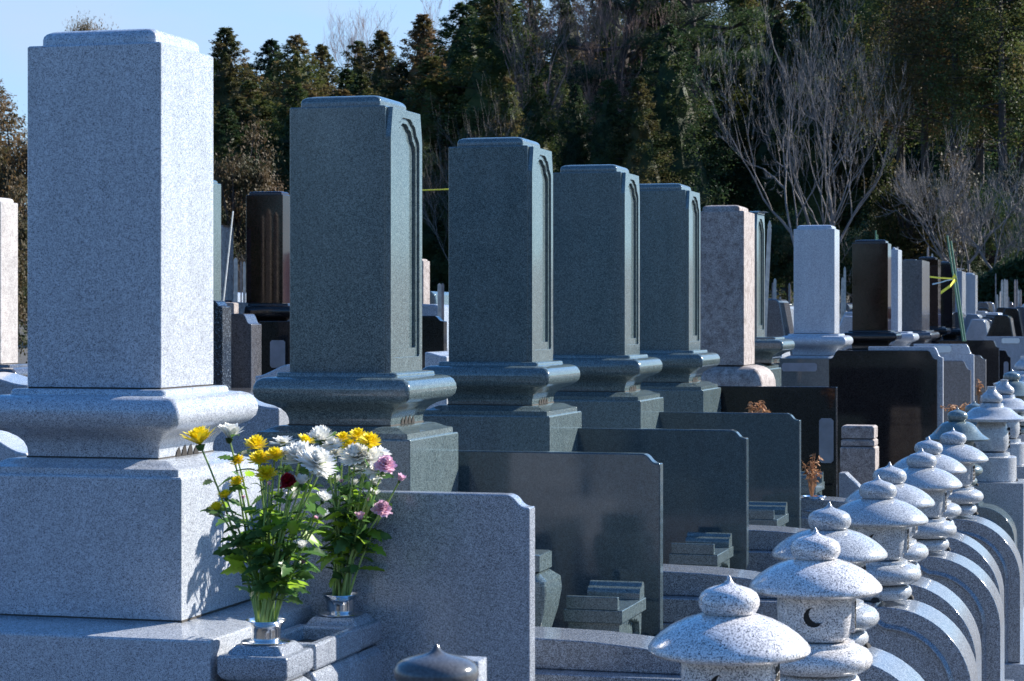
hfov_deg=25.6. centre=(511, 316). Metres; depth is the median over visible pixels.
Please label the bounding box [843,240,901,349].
gravestone
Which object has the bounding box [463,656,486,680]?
stone post
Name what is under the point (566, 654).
plot kerb
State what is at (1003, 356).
partition slab
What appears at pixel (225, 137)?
cedar tree
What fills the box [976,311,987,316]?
headstone
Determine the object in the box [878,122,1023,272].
bare tree
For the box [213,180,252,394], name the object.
gravestone
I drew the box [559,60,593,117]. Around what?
cedar tree
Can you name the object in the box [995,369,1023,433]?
stone lantern
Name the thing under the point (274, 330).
partition slab
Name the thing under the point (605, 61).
cedar tree
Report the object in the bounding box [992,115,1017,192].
cedar tree
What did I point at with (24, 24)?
sky
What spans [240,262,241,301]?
wooden tablet
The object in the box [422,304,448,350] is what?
headstone
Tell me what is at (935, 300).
gravestone
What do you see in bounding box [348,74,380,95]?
cedar tree
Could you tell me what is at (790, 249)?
evergreen bush
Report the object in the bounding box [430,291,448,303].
headstone
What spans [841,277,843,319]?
wooden tablet
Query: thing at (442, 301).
wooden tablet
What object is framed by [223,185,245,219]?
cedar tree
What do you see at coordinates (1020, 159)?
tall cedar tree
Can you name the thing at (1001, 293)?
wooden tablet
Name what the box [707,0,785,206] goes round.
cedar tree
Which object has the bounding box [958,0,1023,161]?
tall cedar tree
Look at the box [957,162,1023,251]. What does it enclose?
evergreen bush
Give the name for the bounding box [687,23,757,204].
cedar tree
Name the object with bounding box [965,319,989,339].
headstone
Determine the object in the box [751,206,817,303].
evergreen bush
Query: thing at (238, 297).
headstone
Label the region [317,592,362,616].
steel vase
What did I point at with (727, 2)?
cedar tree
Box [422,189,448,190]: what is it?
pole
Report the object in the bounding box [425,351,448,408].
kerb wall
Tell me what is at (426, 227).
cedar tree
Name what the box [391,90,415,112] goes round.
cedar tree
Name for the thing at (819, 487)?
offering table
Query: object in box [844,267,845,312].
wooden tablet
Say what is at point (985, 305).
headstone
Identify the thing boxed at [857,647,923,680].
end wall
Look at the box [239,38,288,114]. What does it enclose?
cedar tree
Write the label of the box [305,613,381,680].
vase post
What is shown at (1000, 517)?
end wall
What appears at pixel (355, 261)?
gravestone
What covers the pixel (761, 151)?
cedar tree
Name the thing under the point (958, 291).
pole
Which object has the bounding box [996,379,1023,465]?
stone lantern
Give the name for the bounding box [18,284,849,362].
ground
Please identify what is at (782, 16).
cedar tree
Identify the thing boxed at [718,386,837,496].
partition slab
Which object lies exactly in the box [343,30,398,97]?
cedar tree
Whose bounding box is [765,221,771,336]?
wooden tablet
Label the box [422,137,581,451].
gravestone
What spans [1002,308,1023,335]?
headstone
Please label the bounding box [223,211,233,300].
pole
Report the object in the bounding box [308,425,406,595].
bouquet
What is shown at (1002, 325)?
headstone
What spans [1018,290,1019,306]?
wooden tablet
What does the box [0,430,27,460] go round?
kerb wall
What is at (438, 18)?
bare tree
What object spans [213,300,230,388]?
partition slab
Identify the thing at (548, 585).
vase stand
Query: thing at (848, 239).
evergreen bush
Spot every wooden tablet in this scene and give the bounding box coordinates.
[234,258,237,301]
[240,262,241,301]
[243,262,245,302]
[438,283,440,317]
[441,283,443,320]
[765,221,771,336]
[773,279,775,298]
[788,283,789,303]
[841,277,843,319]
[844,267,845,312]
[995,273,995,311]
[999,291,1000,306]
[1001,280,1002,306]
[1004,279,1005,307]
[1006,280,1007,307]
[1014,280,1015,307]
[1016,280,1017,306]
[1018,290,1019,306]
[1020,290,1021,306]
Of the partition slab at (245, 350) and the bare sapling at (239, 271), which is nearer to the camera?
the partition slab at (245, 350)
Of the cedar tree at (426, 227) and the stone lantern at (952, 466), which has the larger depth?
the cedar tree at (426, 227)
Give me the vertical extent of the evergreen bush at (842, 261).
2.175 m
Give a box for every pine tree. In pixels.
[530,0,735,115]
[620,0,782,138]
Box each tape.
[930,276,953,279]
[941,279,954,293]
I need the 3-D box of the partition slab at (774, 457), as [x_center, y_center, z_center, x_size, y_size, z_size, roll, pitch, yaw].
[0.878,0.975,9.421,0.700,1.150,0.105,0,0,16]
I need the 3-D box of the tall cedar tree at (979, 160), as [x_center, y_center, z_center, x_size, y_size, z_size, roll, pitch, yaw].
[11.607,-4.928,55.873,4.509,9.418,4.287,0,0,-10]
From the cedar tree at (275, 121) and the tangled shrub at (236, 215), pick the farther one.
the cedar tree at (275, 121)
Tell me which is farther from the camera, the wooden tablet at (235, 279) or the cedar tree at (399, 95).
the cedar tree at (399, 95)
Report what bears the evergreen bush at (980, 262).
on the ground
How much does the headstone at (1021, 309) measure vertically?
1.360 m
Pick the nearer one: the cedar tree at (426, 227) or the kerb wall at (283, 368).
the kerb wall at (283, 368)
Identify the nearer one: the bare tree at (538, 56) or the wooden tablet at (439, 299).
the wooden tablet at (439, 299)
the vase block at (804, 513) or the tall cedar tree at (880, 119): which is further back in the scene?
the tall cedar tree at (880, 119)
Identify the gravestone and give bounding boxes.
[0,29,311,680]
[0,197,27,376]
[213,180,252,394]
[221,225,247,313]
[245,191,289,322]
[251,96,457,508]
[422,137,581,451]
[422,259,429,303]
[553,164,663,428]
[639,183,720,411]
[700,205,775,385]
[748,211,794,385]
[782,225,852,357]
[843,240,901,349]
[891,247,918,346]
[902,259,939,346]
[916,257,950,343]
[941,262,965,339]
[955,268,965,314]
[966,273,977,314]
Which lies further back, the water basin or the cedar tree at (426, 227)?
the cedar tree at (426, 227)
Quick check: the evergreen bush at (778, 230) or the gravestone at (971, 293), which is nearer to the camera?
the gravestone at (971, 293)
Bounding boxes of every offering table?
[563,580,645,634]
[669,532,732,567]
[749,501,788,525]
[801,471,824,494]
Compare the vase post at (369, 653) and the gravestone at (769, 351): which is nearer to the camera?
the vase post at (369, 653)
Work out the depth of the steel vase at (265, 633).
4.62 m
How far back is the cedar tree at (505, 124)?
58.55 m
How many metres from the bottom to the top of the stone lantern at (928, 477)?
0.343 m
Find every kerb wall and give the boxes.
[0,372,27,394]
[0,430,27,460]
[213,390,288,456]
[255,364,289,381]
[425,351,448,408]
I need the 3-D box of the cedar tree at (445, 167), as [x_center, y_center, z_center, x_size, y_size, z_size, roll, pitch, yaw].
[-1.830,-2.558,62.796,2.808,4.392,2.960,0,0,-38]
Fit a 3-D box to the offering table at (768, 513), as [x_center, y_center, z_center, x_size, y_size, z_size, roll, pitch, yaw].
[1.006,0.839,9.040,0.166,0.172,0.310,0,0,16]
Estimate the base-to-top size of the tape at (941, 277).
0.029 m
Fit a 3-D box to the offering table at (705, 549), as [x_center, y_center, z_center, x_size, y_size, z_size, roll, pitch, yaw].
[0.652,0.839,7.727,0.166,0.172,0.310,0,0,16]
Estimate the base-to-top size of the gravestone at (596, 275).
2.180 m
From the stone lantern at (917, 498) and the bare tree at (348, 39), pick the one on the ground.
the bare tree at (348, 39)
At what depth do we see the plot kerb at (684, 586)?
6.93 m
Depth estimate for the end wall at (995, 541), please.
8.79 m
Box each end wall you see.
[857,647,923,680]
[864,600,977,680]
[907,576,981,680]
[917,551,1004,680]
[946,532,1013,680]
[951,515,1023,680]
[974,488,1023,626]
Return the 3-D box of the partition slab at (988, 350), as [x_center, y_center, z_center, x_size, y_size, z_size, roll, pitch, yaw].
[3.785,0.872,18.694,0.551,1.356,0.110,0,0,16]
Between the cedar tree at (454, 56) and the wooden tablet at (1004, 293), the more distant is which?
the cedar tree at (454, 56)
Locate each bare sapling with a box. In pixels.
[233,243,245,292]
[422,76,538,260]
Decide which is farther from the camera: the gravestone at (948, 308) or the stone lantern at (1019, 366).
the gravestone at (948, 308)
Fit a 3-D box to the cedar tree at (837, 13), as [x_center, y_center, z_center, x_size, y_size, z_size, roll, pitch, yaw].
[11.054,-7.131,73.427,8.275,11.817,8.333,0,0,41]
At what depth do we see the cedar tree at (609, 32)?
78.58 m
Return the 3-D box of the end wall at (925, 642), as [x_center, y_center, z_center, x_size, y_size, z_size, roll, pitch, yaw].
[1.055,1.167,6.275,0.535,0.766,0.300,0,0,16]
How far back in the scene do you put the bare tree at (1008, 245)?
41.12 m
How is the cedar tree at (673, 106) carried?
on the ground
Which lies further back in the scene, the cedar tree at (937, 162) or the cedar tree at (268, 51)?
the cedar tree at (268, 51)
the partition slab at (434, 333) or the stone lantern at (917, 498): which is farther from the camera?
the partition slab at (434, 333)
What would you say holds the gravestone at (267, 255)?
on the ground
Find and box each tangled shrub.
[0,91,27,338]
[5,170,27,362]
[213,110,284,291]
[221,171,289,288]
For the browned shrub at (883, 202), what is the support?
on the ground
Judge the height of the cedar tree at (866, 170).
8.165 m
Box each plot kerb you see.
[535,626,680,680]
[663,564,777,628]
[749,525,805,571]
[801,495,848,528]
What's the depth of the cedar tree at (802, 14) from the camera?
64.10 m
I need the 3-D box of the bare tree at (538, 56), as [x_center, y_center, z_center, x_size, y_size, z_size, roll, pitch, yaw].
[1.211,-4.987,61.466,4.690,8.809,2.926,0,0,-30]
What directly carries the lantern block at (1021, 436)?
on the path kerb
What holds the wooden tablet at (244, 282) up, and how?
on the ground
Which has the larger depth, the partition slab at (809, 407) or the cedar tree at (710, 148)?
the cedar tree at (710, 148)
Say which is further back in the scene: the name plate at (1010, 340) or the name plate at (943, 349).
the name plate at (1010, 340)
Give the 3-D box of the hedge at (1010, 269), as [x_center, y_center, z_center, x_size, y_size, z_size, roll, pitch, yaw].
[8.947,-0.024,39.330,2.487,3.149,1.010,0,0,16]
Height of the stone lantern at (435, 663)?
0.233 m
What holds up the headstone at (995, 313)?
on the ground
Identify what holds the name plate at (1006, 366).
attached to the partition slab at (1003, 356)
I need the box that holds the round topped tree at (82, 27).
[64,11,118,30]
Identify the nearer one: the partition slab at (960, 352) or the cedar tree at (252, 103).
the partition slab at (960, 352)
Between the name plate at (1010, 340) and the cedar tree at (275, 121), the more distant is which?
the cedar tree at (275, 121)
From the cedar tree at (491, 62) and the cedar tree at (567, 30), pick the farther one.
the cedar tree at (567, 30)
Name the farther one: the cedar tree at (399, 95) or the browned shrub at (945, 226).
the cedar tree at (399, 95)
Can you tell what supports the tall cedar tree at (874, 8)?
on the ground
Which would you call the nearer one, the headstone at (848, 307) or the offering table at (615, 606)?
the offering table at (615, 606)
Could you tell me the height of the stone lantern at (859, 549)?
0.343 m
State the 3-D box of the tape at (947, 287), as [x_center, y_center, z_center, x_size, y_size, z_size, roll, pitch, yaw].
[3.306,-0.231,17.100,0.086,0.122,0.105,0,0,29]
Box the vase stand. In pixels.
[535,549,561,626]
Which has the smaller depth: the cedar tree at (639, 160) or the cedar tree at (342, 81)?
the cedar tree at (639, 160)
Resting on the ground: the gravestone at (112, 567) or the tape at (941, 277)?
the gravestone at (112, 567)
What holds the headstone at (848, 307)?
on the ground
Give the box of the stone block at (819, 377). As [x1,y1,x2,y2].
[773,357,830,386]
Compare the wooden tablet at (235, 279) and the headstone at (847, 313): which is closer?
the wooden tablet at (235, 279)
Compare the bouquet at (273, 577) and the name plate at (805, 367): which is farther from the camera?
the name plate at (805, 367)
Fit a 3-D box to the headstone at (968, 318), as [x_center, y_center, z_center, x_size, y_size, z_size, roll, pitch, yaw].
[5.400,0.645,26.522,0.840,1.360,1.000,0,0,16]
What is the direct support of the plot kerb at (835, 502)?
on the ground
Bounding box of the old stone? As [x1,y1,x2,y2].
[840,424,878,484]
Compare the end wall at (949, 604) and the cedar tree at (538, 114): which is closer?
the end wall at (949, 604)
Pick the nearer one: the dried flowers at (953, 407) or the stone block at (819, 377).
the dried flowers at (953, 407)
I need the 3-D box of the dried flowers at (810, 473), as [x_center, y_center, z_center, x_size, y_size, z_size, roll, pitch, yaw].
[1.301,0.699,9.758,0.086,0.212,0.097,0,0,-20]
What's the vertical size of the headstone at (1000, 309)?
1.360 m
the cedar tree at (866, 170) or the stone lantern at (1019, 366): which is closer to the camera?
the stone lantern at (1019, 366)
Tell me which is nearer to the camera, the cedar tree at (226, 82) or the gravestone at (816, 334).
the gravestone at (816, 334)
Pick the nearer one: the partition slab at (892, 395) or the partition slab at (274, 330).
the partition slab at (892, 395)
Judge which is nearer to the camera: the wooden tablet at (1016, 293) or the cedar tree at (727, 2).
the wooden tablet at (1016, 293)
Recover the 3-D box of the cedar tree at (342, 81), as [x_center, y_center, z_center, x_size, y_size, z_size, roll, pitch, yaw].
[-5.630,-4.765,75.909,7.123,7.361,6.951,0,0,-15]
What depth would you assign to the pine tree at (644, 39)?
62.97 m
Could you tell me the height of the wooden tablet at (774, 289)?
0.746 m
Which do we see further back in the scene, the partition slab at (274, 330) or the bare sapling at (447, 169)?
the bare sapling at (447, 169)
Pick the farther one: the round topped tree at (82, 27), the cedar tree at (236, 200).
the round topped tree at (82, 27)
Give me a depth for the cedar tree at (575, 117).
59.07 m
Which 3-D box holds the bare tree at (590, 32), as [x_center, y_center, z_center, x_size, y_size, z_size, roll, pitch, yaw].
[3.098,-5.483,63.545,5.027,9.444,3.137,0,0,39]
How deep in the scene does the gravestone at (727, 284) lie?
12.10 m
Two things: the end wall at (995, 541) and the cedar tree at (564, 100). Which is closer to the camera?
the end wall at (995, 541)
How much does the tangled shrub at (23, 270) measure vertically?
3.422 m
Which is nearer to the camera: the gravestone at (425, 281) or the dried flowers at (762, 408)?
the dried flowers at (762, 408)
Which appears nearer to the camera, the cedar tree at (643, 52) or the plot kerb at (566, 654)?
the plot kerb at (566, 654)
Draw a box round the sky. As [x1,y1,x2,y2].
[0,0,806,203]
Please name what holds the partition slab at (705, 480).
on the ground
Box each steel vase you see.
[241,617,290,645]
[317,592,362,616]
[802,495,825,511]
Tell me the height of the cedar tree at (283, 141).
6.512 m
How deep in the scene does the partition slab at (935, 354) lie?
12.88 m
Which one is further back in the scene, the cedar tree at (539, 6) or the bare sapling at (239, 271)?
the cedar tree at (539, 6)
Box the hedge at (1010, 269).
[975,250,1023,309]
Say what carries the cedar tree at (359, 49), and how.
on the ground
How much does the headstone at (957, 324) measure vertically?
1.360 m
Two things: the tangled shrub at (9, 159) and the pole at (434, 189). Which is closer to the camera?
the pole at (434, 189)
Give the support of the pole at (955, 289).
on the ground
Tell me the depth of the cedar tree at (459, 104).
64.41 m
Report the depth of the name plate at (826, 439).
10.76 m
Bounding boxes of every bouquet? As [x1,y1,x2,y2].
[180,422,337,621]
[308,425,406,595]
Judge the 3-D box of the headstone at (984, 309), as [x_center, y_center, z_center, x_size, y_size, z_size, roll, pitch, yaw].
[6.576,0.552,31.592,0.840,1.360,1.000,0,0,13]
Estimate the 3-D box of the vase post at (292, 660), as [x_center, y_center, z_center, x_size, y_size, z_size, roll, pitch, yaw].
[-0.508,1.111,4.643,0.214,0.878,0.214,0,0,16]
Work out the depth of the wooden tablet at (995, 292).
33.29 m
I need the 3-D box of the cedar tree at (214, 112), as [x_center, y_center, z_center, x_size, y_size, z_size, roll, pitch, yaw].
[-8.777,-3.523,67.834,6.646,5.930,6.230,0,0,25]
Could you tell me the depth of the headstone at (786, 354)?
17.06 m
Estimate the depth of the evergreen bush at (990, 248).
48.62 m
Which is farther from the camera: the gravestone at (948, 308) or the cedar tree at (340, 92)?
the cedar tree at (340, 92)
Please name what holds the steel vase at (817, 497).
on the vase block at (804, 513)
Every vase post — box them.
[217,640,312,680]
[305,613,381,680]
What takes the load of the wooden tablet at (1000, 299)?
on the ground
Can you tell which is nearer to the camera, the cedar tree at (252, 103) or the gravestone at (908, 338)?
the gravestone at (908, 338)
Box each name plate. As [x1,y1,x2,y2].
[270,340,284,367]
[782,363,816,371]
[819,418,833,462]
[934,346,950,352]
[1002,338,1019,342]
[1004,361,1008,373]
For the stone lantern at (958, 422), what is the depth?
10.40 m
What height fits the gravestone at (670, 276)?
2.180 m
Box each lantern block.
[973,479,1023,604]
[1017,465,1023,478]
[1018,434,1023,441]
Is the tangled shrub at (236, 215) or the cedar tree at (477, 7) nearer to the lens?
the tangled shrub at (236, 215)
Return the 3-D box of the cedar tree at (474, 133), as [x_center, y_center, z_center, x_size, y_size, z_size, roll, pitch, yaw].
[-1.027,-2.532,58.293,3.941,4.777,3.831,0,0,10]
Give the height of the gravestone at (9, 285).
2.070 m
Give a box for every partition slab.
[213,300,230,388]
[231,314,260,387]
[259,321,289,374]
[271,488,534,680]
[422,316,446,368]
[458,450,662,635]
[578,427,748,569]
[659,411,800,527]
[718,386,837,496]
[829,350,937,496]
[868,346,943,442]
[914,344,973,403]
[939,340,998,390]
[944,360,970,421]
[974,355,985,403]
[984,336,1023,370]
[999,350,1010,380]
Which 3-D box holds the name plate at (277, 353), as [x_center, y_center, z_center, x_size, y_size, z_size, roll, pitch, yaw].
[-1.396,0.222,13.409,0.095,0.165,0.006,0,0,16]
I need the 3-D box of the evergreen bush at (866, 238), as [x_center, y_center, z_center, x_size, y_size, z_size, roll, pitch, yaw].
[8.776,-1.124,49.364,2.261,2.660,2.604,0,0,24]
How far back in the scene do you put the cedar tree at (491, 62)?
63.88 m
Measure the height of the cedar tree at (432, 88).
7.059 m
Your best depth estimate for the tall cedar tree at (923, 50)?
52.99 m
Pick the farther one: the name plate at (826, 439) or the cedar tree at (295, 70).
the cedar tree at (295, 70)
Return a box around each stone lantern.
[393,643,478,680]
[648,575,810,680]
[749,528,881,680]
[771,502,887,648]
[837,475,927,602]
[844,462,934,575]
[893,436,966,523]
[902,448,962,551]
[925,407,989,485]
[940,428,988,515]
[965,400,979,425]
[966,386,1023,481]
[993,356,1023,413]
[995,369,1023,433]
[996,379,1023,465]
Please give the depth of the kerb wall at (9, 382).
9.09 m
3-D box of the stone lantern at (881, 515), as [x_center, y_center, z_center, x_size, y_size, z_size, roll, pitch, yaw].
[1.018,0.612,6.264,0.277,0.343,0.271,0,0,14]
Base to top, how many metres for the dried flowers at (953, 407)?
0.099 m
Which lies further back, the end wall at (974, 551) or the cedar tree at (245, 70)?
the cedar tree at (245, 70)
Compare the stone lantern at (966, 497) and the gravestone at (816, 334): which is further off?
the gravestone at (816, 334)
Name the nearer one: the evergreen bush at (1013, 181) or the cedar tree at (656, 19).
the evergreen bush at (1013, 181)
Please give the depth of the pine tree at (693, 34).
63.15 m
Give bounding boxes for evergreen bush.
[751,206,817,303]
[764,219,791,298]
[773,217,858,293]
[839,226,868,303]
[841,220,882,286]
[858,208,904,239]
[904,201,988,271]
[949,181,1023,272]
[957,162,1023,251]
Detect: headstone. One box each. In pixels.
[232,292,242,301]
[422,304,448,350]
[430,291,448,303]
[767,299,793,354]
[781,351,789,356]
[790,306,793,327]
[839,303,851,311]
[839,316,851,349]
[844,312,851,315]
[955,312,965,339]
[964,314,982,330]
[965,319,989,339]
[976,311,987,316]
[978,302,992,311]
[978,308,990,311]
[987,315,1015,335]
[988,312,1002,314]
[996,307,1004,312]
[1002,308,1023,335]
[1003,302,1013,307]
[1015,307,1023,326]
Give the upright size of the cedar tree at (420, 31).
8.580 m
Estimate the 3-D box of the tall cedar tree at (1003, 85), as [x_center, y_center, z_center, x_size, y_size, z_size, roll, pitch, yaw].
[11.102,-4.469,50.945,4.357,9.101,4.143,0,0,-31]
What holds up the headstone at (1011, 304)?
on the ground
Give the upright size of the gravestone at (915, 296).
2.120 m
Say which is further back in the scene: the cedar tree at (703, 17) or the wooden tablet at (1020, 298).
the cedar tree at (703, 17)
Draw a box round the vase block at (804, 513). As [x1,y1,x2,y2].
[801,511,810,516]
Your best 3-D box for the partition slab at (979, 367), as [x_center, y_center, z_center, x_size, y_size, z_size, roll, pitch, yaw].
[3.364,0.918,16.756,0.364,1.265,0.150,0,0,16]
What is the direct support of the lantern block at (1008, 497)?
on the path kerb
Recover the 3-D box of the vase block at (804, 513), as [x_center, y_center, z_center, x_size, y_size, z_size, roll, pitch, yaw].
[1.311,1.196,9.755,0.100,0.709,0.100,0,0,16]
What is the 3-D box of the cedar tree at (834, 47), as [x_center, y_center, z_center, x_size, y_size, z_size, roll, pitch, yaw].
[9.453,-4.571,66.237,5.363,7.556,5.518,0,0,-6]
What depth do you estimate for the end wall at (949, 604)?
6.71 m
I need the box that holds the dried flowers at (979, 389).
[976,379,983,403]
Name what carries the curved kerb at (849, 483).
on the ground
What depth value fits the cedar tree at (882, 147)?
64.89 m
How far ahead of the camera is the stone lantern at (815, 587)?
4.62 m
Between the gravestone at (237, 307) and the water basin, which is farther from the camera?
the gravestone at (237, 307)
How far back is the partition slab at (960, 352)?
15.04 m
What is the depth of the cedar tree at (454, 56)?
66.52 m
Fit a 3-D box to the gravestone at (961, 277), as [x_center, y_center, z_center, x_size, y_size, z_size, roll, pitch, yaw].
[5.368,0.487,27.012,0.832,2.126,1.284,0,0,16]
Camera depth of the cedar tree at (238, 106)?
66.81 m
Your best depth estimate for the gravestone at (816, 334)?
15.72 m
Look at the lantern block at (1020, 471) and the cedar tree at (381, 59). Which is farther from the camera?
the cedar tree at (381, 59)
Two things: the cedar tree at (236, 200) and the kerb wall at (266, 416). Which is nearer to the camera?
the kerb wall at (266, 416)
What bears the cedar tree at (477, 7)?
on the ground
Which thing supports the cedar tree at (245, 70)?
on the ground
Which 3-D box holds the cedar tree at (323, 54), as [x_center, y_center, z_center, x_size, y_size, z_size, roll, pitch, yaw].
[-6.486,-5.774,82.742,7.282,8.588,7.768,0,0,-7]
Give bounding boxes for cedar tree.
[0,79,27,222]
[208,26,279,126]
[213,95,289,191]
[213,104,219,145]
[213,107,288,209]
[218,79,284,156]
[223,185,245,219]
[237,63,257,83]
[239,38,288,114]
[255,83,308,187]
[256,111,282,153]
[258,33,334,125]
[269,160,289,193]
[276,88,354,189]
[305,44,340,95]
[328,68,358,96]
[331,40,374,89]
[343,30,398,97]
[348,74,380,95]
[373,13,446,101]
[377,64,410,99]
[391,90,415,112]
[396,1,484,229]
[397,0,576,237]
[401,56,462,290]
[421,133,448,291]
[422,84,465,184]
[422,126,485,290]
[429,148,448,291]
[438,77,553,258]
[450,0,549,67]
[512,0,552,76]
[515,75,563,172]
[529,0,614,94]
[544,67,577,157]
[549,84,593,172]
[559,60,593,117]
[559,78,654,183]
[574,0,628,78]
[580,0,743,188]
[584,75,686,183]
[587,59,616,133]
[602,23,742,210]
[608,0,686,66]
[631,22,753,204]
[668,1,732,81]
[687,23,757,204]
[705,0,787,76]
[706,18,856,286]
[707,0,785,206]
[712,1,895,283]
[726,0,798,73]
[760,0,833,85]
[783,0,904,83]
[819,33,868,281]
[821,12,914,235]
[823,0,976,184]
[828,1,928,229]
[832,0,997,186]
[836,7,1017,230]
[852,0,1023,207]
[881,0,1018,198]
[894,0,1023,219]
[946,0,1023,225]
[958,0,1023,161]
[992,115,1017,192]
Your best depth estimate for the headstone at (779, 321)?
18.84 m
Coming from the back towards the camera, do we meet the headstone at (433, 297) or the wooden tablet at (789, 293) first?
the wooden tablet at (789, 293)
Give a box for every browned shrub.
[860,150,956,258]
[861,145,989,273]
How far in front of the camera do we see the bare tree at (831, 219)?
43.80 m
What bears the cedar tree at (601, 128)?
on the ground
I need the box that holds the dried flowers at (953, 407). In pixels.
[940,402,969,411]
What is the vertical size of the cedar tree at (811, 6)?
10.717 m
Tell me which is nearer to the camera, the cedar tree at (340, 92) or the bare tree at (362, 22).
the cedar tree at (340, 92)
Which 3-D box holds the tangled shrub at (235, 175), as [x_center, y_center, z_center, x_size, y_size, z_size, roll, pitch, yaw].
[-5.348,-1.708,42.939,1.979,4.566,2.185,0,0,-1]
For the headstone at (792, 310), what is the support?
on the headstone
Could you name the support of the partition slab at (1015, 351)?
on the ground
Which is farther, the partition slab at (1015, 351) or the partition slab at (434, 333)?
the partition slab at (1015, 351)
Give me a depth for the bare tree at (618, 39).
62.38 m
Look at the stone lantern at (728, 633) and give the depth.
3.76 m
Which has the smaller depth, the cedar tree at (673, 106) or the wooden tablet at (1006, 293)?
the wooden tablet at (1006, 293)
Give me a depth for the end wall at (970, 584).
7.42 m
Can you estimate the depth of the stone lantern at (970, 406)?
11.21 m
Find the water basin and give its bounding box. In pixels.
[280,624,361,680]
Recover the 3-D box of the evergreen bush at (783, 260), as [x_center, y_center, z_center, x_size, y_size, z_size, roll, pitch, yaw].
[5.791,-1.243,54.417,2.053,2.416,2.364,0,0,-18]
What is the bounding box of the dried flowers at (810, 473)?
[802,455,823,496]
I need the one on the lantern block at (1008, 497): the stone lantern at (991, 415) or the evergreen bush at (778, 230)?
the stone lantern at (991, 415)
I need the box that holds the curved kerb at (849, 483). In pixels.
[839,471,860,497]
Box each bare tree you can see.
[311,18,406,88]
[323,4,397,73]
[421,0,466,49]
[488,0,611,155]
[534,0,714,141]
[562,0,679,134]
[694,0,913,296]
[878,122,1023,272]
[929,141,1023,269]
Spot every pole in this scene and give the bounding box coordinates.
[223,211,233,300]
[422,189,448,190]
[946,236,963,340]
[950,241,965,340]
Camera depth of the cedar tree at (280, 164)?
59.88 m
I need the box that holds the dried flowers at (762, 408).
[747,400,770,412]
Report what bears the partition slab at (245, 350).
on the ground
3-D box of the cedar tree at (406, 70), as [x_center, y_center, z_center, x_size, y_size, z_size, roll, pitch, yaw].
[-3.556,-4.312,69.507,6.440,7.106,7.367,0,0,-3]
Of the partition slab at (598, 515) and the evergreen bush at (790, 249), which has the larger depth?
the evergreen bush at (790, 249)
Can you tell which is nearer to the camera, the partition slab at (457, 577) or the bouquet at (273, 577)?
the bouquet at (273, 577)
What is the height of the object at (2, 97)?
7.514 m
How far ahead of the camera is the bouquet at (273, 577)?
4.62 m
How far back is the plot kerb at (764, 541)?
8.31 m
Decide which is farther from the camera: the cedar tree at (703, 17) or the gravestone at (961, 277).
the cedar tree at (703, 17)

